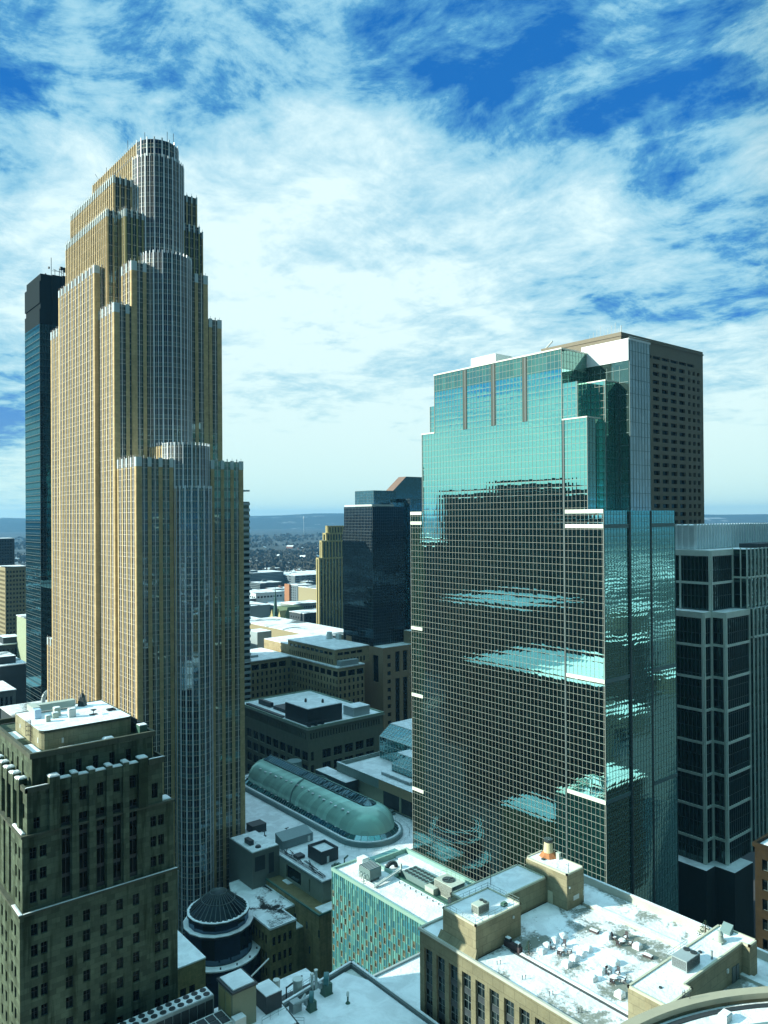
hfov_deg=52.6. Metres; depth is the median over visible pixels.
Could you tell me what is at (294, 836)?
roof shed
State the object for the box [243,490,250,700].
banded tower
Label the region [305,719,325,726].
steel frame
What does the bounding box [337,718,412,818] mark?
terraced hall
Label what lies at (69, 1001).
window
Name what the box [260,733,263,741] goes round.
window
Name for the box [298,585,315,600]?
tan warehouse
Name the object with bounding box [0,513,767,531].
hills
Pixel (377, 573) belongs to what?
dark glass tower
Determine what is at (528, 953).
fir tree
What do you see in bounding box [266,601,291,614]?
hall
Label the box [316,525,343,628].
art deco tower
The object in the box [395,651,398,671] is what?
window
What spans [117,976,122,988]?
window
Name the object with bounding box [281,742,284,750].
window
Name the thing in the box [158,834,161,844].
window
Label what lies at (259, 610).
hall
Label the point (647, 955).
terrace bench
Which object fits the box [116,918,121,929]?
window
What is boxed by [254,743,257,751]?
window
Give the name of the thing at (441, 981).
window
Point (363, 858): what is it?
roof hut
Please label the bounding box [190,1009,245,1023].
chiller bank
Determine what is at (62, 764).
window
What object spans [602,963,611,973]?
covered planter
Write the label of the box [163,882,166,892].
window
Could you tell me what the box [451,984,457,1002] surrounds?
window
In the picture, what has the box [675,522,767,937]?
ribbed tower
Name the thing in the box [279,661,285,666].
window
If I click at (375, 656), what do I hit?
window
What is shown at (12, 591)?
apartment tower
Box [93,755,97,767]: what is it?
window
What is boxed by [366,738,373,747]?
window
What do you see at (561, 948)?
fire table
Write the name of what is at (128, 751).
window
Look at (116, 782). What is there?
window
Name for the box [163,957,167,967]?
window
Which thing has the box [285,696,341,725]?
penthouse
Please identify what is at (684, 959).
condenser unit
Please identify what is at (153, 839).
window
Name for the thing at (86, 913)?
window
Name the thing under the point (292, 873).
window
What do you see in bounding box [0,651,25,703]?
office block
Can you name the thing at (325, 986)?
roof blower
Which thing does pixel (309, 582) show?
city block
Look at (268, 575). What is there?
parking ramp
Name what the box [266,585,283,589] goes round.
city block
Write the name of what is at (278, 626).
yellow building
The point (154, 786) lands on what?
window
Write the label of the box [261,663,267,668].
window
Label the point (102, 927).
window
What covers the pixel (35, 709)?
duct
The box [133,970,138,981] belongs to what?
window
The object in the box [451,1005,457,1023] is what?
window
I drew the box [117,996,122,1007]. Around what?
window
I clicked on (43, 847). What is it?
window
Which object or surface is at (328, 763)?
window
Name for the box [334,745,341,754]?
window
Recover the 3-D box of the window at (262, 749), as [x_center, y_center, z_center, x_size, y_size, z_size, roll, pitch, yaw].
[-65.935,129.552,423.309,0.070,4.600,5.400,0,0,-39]
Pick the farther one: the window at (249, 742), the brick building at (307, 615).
the brick building at (307, 615)
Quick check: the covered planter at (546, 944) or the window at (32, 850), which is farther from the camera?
the covered planter at (546, 944)
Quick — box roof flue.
[539,837,555,859]
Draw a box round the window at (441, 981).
[438,975,444,993]
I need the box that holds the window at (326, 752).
[323,748,330,757]
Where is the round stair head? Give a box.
[287,758,301,766]
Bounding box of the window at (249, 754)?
[248,752,251,760]
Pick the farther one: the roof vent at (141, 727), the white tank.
the white tank
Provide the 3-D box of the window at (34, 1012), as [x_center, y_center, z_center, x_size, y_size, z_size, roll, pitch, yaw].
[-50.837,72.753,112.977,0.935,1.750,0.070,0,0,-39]
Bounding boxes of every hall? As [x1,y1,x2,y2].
[250,589,283,602]
[250,601,269,617]
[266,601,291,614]
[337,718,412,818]
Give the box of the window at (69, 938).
[66,935,71,946]
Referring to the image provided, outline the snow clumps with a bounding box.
[526,906,645,1001]
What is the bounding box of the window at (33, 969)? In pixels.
[31,965,36,977]
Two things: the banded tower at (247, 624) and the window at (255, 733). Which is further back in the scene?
the banded tower at (247, 624)
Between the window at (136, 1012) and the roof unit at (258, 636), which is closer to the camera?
the window at (136, 1012)
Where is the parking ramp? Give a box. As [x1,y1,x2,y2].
[250,570,283,584]
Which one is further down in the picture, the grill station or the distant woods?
the grill station
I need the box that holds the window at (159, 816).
[158,814,161,824]
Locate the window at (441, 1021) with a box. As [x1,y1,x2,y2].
[439,1017,444,1023]
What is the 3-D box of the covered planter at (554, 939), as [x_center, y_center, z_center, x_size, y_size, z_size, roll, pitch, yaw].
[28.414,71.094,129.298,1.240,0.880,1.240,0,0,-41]
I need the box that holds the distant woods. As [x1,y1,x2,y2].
[14,532,322,573]
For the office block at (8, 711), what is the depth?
359.25 m
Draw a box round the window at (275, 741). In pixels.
[274,739,277,747]
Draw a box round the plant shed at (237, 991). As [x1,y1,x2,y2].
[216,968,257,1023]
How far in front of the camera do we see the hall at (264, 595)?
1276.87 m
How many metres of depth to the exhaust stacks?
139.09 m
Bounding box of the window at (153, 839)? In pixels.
[151,836,155,846]
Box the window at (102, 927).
[100,924,105,935]
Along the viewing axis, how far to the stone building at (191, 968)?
210.85 m
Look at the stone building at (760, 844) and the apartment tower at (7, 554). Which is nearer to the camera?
the stone building at (760, 844)
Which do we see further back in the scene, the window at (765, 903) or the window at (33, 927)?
the window at (765, 903)
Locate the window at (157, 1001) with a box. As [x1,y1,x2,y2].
[155,998,159,1007]
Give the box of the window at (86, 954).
[83,949,89,961]
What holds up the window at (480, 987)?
in the deck building at (466, 977)
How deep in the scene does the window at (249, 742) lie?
434.28 m
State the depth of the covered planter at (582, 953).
124.89 m
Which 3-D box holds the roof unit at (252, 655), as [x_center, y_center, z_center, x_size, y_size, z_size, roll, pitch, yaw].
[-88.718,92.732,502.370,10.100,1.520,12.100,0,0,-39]
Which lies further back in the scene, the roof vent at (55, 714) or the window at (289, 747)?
the window at (289, 747)
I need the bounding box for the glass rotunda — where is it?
[183,883,260,1008]
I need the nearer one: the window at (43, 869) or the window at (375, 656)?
the window at (43, 869)
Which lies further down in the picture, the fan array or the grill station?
the grill station
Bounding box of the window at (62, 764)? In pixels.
[59,762,64,775]
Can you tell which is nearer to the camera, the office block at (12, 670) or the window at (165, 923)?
the window at (165, 923)
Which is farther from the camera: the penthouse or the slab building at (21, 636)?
the slab building at (21, 636)
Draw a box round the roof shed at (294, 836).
[275,824,312,849]
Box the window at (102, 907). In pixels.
[100,904,105,915]
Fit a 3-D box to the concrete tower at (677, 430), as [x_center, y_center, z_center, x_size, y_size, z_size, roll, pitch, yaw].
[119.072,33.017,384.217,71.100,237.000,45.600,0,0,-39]
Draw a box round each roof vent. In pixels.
[45,714,50,721]
[51,711,58,718]
[53,706,60,715]
[67,707,75,717]
[136,722,147,732]
[556,852,560,859]
[718,1009,732,1023]
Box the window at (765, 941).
[764,939,767,950]
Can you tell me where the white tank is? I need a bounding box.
[292,976,302,994]
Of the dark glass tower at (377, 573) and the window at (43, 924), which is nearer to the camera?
the window at (43, 924)
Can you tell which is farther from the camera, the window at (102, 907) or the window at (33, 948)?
the window at (102, 907)
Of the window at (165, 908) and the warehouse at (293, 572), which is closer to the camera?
the window at (165, 908)
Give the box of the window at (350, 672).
[348,669,354,675]
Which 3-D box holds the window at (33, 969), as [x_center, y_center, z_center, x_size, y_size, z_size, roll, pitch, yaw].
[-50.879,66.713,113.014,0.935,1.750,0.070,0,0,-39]
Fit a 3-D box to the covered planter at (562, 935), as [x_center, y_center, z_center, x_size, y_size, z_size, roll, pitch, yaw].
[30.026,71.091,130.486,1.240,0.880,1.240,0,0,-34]
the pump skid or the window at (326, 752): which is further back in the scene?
the window at (326, 752)
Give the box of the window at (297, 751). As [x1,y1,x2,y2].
[295,748,299,757]
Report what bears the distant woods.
on the ground
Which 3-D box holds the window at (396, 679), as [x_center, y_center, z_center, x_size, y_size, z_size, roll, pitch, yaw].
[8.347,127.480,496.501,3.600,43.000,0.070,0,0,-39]
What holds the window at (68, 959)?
in the stone tower at (88, 907)
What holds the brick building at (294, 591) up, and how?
on the ground
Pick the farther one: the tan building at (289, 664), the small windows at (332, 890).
the tan building at (289, 664)
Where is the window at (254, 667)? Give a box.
[252,664,258,670]
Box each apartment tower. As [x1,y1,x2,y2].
[0,538,14,565]
[0,565,25,634]
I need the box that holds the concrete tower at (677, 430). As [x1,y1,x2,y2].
[541,325,703,523]
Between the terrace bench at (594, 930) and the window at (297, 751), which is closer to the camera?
the terrace bench at (594, 930)
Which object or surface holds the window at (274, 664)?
in the tan building at (289, 664)
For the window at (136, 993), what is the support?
in the stone tower at (88, 907)
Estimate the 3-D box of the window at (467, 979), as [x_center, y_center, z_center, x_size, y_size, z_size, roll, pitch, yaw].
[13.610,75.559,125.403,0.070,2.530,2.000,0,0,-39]
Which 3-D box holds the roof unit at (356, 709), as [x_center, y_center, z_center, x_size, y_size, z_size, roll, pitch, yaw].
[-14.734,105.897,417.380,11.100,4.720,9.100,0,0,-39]
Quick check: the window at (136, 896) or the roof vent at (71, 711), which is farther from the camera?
the roof vent at (71, 711)
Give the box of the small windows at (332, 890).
[332,890,354,965]
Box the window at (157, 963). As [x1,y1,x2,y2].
[155,960,159,970]
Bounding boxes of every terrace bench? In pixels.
[589,927,598,934]
[642,952,652,959]
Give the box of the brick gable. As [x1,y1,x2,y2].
[284,584,290,601]
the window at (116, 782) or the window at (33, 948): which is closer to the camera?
the window at (33, 948)
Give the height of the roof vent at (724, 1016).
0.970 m
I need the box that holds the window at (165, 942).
[163,938,167,948]
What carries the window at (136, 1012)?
in the stone tower at (88, 907)
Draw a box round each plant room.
[308,839,337,864]
[315,766,357,791]
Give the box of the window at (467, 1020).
[464,1014,470,1023]
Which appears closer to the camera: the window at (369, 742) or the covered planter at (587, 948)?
the covered planter at (587, 948)
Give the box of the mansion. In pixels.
[269,605,304,618]
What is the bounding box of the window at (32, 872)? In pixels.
[30,869,35,880]
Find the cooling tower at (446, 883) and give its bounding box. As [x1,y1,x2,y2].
[434,869,464,898]
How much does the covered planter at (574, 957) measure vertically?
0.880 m
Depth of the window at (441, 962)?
130.33 m
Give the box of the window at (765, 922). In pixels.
[763,919,767,930]
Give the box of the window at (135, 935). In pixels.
[133,932,138,943]
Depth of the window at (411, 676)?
504.39 m
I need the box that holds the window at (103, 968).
[100,963,106,974]
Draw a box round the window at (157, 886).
[155,885,158,895]
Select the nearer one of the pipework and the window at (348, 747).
the pipework
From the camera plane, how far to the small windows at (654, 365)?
372.91 m
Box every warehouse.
[284,570,315,573]
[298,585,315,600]
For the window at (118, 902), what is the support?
in the stone tower at (88, 907)
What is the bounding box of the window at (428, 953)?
[426,948,431,964]
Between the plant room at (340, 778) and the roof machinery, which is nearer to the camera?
the plant room at (340, 778)
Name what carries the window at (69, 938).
in the stone tower at (88, 907)
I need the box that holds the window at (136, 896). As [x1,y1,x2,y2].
[133,893,138,904]
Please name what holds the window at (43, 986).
in the stone tower at (88, 907)
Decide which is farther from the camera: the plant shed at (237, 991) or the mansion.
the mansion
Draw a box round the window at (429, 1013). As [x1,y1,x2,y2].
[427,1009,432,1018]
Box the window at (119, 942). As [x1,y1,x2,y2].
[116,937,122,948]
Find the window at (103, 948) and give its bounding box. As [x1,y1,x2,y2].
[100,943,106,955]
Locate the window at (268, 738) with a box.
[267,736,270,744]
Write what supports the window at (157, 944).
in the stone tower at (88, 907)
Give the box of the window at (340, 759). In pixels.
[334,758,341,767]
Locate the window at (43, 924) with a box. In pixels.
[41,920,46,932]
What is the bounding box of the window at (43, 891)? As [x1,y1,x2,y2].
[40,888,45,899]
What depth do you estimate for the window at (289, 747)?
402.43 m
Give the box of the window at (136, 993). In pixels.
[133,989,138,1001]
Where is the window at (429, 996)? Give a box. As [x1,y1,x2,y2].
[426,987,432,1005]
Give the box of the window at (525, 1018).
[521,1008,529,1023]
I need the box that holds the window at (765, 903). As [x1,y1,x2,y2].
[763,899,767,910]
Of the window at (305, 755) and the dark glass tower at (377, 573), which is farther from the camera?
the dark glass tower at (377, 573)
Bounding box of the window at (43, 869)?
[40,866,45,877]
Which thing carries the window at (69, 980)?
in the stone tower at (88, 907)
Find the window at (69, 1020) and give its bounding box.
[66,1016,72,1023]
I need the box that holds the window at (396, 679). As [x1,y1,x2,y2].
[395,678,398,721]
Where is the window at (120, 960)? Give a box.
[117,957,122,968]
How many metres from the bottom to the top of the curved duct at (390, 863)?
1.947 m
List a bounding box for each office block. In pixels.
[0,634,16,656]
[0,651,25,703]
[0,681,16,724]
[0,700,46,724]
[280,600,315,608]
[284,572,315,584]
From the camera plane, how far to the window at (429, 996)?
132.64 m
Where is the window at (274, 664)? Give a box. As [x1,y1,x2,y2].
[270,662,276,667]
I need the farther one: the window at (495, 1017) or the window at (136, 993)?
the window at (136, 993)
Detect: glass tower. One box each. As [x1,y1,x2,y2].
[25,259,65,702]
[343,477,421,730]
[410,336,678,913]
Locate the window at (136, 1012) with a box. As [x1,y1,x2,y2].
[133,1009,138,1016]
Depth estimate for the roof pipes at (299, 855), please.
274.50 m
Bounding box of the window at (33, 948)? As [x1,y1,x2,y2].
[31,944,36,956]
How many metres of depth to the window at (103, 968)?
119.39 m
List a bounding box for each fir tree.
[524,941,533,954]
[697,920,709,934]
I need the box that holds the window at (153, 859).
[151,856,155,866]
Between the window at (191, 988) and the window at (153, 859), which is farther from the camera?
the window at (191, 988)
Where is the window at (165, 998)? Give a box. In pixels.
[163,995,167,1003]
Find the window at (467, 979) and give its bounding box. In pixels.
[464,972,470,989]
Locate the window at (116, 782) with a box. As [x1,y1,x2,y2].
[114,779,118,791]
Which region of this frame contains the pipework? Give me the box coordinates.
[282,975,310,1000]
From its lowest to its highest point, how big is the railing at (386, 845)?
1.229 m
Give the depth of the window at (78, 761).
119.25 m
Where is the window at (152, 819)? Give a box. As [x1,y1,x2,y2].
[150,816,155,826]
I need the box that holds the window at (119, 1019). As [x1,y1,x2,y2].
[117,1015,122,1023]
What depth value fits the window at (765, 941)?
173.23 m
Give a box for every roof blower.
[304,991,316,1013]
[317,972,332,997]
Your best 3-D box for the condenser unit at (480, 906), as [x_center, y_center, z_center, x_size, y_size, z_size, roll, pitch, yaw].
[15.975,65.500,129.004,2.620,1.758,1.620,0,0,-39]
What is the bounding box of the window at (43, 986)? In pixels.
[41,982,46,994]
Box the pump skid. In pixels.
[289,994,308,1014]
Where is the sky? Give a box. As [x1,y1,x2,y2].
[0,0,767,517]
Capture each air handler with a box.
[246,819,265,831]
[358,860,401,887]
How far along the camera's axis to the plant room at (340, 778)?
339.60 m
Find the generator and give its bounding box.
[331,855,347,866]
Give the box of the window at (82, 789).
[80,786,85,799]
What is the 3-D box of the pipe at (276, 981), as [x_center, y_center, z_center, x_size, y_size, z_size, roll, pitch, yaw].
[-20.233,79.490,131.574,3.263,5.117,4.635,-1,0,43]
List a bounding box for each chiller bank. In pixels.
[118,987,213,1023]
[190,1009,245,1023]
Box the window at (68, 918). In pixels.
[66,915,71,926]
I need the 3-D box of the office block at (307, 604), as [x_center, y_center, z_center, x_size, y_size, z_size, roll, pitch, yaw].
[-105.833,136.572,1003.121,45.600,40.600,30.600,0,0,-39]
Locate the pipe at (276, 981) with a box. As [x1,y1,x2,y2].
[251,958,279,987]
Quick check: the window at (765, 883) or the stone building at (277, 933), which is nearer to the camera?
the window at (765, 883)
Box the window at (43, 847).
[40,844,45,856]
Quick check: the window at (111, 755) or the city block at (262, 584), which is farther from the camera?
the city block at (262, 584)
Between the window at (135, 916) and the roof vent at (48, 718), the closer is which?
the window at (135, 916)
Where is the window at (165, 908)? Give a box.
[163,901,167,911]
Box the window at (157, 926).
[155,922,159,933]
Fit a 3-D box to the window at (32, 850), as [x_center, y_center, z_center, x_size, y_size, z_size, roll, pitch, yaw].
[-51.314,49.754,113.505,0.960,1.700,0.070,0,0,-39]
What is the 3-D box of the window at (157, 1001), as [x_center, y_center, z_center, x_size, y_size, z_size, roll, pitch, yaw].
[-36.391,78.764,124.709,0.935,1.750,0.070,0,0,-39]
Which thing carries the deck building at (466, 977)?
on the ground
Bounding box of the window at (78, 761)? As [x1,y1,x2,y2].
[76,758,80,771]
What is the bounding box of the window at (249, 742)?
[248,740,251,748]
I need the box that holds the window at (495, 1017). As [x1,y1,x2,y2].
[491,1010,498,1023]
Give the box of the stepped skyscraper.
[47,134,244,936]
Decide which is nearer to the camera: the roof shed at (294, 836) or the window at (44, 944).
the window at (44, 944)
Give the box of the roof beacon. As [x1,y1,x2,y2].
[77,690,86,706]
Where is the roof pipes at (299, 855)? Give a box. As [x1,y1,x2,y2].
[279,847,325,877]
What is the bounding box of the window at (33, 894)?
[30,891,35,902]
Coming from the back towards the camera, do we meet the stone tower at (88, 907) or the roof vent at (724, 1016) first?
the stone tower at (88, 907)
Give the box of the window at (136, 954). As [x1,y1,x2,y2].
[133,951,138,962]
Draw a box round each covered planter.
[536,946,546,955]
[542,941,552,950]
[550,935,559,944]
[558,932,567,940]
[561,959,571,968]
[569,953,579,962]
[576,949,586,958]
[583,944,592,953]
[587,973,597,982]
[595,966,605,975]
[602,931,611,939]
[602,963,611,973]
[609,957,619,966]
[614,989,625,999]
[632,941,642,950]
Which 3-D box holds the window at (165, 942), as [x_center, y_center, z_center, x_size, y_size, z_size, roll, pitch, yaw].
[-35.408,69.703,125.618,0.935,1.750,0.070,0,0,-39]
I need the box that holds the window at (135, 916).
[133,912,138,923]
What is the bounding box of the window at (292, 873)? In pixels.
[287,865,300,884]
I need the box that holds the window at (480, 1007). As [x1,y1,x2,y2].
[477,1001,484,1020]
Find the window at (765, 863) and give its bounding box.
[763,860,767,871]
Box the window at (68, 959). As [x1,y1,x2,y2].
[66,955,71,967]
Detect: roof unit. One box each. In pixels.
[250,628,271,648]
[250,653,257,657]
[337,658,358,666]
[343,702,369,716]
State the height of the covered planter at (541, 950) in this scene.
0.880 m
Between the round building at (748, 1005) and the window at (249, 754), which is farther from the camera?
the window at (249, 754)
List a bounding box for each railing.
[346,817,409,850]
[444,883,519,924]
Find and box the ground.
[0,529,755,938]
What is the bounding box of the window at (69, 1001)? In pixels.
[66,996,72,1008]
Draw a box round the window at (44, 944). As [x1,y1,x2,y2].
[41,941,46,953]
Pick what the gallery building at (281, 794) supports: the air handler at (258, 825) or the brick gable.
the air handler at (258, 825)
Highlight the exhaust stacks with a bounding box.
[310,969,317,989]
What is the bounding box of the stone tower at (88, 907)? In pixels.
[0,700,178,1023]
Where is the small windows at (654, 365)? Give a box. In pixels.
[653,356,698,523]
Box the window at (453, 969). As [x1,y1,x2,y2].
[451,964,457,980]
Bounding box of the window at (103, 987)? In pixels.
[100,983,106,994]
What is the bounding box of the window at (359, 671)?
[357,668,362,673]
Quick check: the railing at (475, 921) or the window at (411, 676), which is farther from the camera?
the window at (411, 676)
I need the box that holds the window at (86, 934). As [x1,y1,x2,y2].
[83,929,89,941]
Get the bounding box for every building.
[16,614,25,661]
[178,931,205,997]
[214,968,319,1010]
[214,1003,298,1023]
[229,755,412,978]
[229,879,303,981]
[244,634,368,702]
[245,689,384,773]
[250,617,342,639]
[282,960,438,1023]
[289,609,315,623]
[291,583,312,600]
[331,847,474,974]
[373,952,419,1008]
[418,849,767,1023]
[620,986,767,1023]
[752,833,767,950]
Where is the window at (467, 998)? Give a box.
[464,992,470,1011]
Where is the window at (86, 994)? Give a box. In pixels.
[83,989,89,1001]
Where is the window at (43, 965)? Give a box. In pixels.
[41,962,46,973]
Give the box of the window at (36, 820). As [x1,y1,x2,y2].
[34,817,39,828]
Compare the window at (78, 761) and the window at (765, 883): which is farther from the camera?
the window at (765, 883)
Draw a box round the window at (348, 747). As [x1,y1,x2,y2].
[345,743,352,752]
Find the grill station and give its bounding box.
[504,935,522,953]
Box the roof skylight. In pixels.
[720,921,733,935]
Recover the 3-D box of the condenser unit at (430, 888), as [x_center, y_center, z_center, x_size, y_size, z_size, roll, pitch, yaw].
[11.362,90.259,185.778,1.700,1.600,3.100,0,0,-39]
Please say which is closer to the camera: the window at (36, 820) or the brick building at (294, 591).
the window at (36, 820)
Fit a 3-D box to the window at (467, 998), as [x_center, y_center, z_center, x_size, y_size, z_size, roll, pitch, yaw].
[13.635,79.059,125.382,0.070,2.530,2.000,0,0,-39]
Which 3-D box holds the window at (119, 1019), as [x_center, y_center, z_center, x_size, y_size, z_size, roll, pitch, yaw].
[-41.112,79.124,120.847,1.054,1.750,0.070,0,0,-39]
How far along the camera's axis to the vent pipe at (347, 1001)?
134.98 m
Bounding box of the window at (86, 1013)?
[84,1009,89,1021]
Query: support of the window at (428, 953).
in the deck building at (466, 977)
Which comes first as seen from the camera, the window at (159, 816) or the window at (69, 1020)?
the window at (69, 1020)
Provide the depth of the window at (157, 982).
124.82 m
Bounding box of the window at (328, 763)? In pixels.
[323,761,330,767]
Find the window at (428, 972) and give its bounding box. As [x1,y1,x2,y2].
[426,967,431,984]
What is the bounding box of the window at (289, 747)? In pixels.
[288,745,291,753]
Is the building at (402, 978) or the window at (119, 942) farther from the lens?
the building at (402, 978)
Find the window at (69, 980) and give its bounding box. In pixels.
[66,975,72,987]
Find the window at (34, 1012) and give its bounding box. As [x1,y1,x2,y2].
[31,1007,37,1019]
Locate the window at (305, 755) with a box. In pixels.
[303,751,307,760]
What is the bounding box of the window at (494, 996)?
[491,989,498,1007]
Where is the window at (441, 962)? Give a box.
[438,956,444,972]
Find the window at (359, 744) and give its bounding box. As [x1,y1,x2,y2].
[356,740,362,749]
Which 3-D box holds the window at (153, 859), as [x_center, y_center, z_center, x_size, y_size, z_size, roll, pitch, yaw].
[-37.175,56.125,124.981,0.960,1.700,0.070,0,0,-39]
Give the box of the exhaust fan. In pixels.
[711,929,726,944]
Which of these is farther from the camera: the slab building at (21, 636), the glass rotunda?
the slab building at (21, 636)
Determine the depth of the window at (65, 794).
116.66 m
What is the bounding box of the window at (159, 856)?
[158,854,161,864]
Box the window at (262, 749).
[260,745,264,754]
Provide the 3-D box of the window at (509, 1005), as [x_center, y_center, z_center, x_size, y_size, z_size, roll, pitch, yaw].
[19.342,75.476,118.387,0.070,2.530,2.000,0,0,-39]
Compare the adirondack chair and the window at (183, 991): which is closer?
the adirondack chair
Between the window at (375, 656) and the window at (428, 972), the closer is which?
the window at (428, 972)
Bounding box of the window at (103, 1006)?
[101,1002,106,1014]
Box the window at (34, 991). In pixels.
[31,986,37,998]
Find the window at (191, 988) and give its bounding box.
[189,984,194,992]
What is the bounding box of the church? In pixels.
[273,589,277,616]
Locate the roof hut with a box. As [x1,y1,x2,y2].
[357,854,368,865]
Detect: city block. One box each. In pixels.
[250,579,281,589]
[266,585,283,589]
[300,580,313,584]
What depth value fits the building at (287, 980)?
151.54 m
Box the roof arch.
[41,691,46,702]
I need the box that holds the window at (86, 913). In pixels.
[83,909,89,921]
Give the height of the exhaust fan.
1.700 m
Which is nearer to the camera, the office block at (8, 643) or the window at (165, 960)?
the window at (165, 960)
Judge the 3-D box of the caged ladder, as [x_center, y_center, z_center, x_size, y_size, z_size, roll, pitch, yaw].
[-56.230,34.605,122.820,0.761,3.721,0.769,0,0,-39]
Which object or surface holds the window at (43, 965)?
in the stone tower at (88, 907)
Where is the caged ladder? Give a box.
[25,720,30,742]
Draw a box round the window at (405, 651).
[403,650,406,670]
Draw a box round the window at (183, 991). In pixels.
[180,988,185,996]
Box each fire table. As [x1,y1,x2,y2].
[558,946,564,951]
[611,974,617,979]
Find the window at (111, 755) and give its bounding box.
[109,752,113,764]
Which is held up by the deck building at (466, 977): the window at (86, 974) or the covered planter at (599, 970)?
the covered planter at (599, 970)
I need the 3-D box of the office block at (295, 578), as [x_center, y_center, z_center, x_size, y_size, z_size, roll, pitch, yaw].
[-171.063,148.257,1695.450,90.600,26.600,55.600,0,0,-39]
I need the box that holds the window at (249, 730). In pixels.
[248,728,251,736]
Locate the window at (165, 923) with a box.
[163,919,167,930]
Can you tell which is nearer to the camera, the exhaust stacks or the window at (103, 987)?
the window at (103, 987)
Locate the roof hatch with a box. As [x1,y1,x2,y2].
[500,901,507,906]
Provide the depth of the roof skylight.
122.48 m
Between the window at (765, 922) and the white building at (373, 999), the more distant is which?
the window at (765, 922)
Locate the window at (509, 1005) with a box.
[506,999,513,1017]
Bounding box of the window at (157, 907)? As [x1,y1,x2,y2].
[155,904,159,914]
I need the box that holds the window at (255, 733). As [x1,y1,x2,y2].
[254,731,257,739]
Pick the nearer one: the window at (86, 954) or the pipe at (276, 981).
the window at (86, 954)
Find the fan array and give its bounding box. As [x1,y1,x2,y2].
[402,866,436,888]
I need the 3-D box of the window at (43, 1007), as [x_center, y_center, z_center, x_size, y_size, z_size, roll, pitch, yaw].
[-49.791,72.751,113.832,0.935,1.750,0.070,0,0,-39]
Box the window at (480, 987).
[477,981,484,998]
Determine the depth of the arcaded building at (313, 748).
408.79 m
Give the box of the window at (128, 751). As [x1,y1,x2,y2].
[126,749,130,760]
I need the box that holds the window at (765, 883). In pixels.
[763,879,767,890]
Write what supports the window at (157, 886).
in the stone tower at (88, 907)
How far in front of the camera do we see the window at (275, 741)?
413.08 m
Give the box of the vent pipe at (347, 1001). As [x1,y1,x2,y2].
[345,991,349,1004]
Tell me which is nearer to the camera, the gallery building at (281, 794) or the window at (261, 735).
the gallery building at (281, 794)
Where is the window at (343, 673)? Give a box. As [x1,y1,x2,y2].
[339,671,345,676]
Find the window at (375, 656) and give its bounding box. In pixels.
[374,655,377,681]
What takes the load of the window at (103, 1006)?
in the stone tower at (88, 907)
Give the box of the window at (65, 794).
[62,790,68,803]
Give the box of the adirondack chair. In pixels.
[605,965,611,975]
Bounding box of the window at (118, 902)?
[116,899,121,910]
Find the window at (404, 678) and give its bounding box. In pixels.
[403,677,406,719]
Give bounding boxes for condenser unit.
[425,883,437,895]
[471,898,488,915]
[671,946,699,972]
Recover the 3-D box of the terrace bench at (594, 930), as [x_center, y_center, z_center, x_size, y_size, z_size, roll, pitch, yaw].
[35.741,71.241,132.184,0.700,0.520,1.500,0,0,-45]
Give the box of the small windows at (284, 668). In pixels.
[266,668,337,697]
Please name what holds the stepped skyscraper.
on the ground
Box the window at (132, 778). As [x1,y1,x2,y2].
[130,775,134,787]
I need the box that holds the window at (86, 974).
[83,969,89,981]
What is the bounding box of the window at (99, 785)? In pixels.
[97,782,102,795]
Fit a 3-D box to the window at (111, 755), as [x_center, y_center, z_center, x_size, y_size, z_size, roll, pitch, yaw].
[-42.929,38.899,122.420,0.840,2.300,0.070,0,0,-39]
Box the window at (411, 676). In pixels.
[411,676,411,717]
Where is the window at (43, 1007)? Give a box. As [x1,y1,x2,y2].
[41,1003,46,1015]
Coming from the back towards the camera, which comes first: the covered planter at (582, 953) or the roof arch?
the roof arch
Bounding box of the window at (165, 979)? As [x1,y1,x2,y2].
[163,976,167,986]
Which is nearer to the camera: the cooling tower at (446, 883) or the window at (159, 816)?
the window at (159, 816)
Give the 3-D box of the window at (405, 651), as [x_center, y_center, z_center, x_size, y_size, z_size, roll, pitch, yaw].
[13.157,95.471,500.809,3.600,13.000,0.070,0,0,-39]
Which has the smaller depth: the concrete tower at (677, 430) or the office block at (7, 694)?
the concrete tower at (677, 430)
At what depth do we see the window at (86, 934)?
117.83 m
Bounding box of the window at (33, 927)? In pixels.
[31,923,36,935]
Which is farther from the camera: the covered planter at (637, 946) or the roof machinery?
the roof machinery
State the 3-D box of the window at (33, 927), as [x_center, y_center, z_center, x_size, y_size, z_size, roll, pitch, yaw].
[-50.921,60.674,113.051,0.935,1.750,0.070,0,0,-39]
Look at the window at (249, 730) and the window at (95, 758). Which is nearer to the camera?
the window at (95, 758)
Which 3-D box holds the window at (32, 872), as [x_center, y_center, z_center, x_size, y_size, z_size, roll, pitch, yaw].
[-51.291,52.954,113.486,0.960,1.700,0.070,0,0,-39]
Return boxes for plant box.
[256,979,281,1014]
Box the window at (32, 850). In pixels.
[30,847,35,858]
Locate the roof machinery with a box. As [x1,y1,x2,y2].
[246,698,284,717]
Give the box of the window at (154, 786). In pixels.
[152,783,156,797]
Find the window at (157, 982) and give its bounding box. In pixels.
[155,979,159,989]
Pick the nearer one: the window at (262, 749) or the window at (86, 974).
the window at (86, 974)
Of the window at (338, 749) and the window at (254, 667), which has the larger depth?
the window at (254, 667)
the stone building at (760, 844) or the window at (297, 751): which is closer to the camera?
the stone building at (760, 844)
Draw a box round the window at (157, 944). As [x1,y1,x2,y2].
[155,941,159,951]
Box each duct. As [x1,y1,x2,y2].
[27,698,74,718]
[385,860,397,867]
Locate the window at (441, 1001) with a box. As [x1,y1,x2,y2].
[439,996,444,1014]

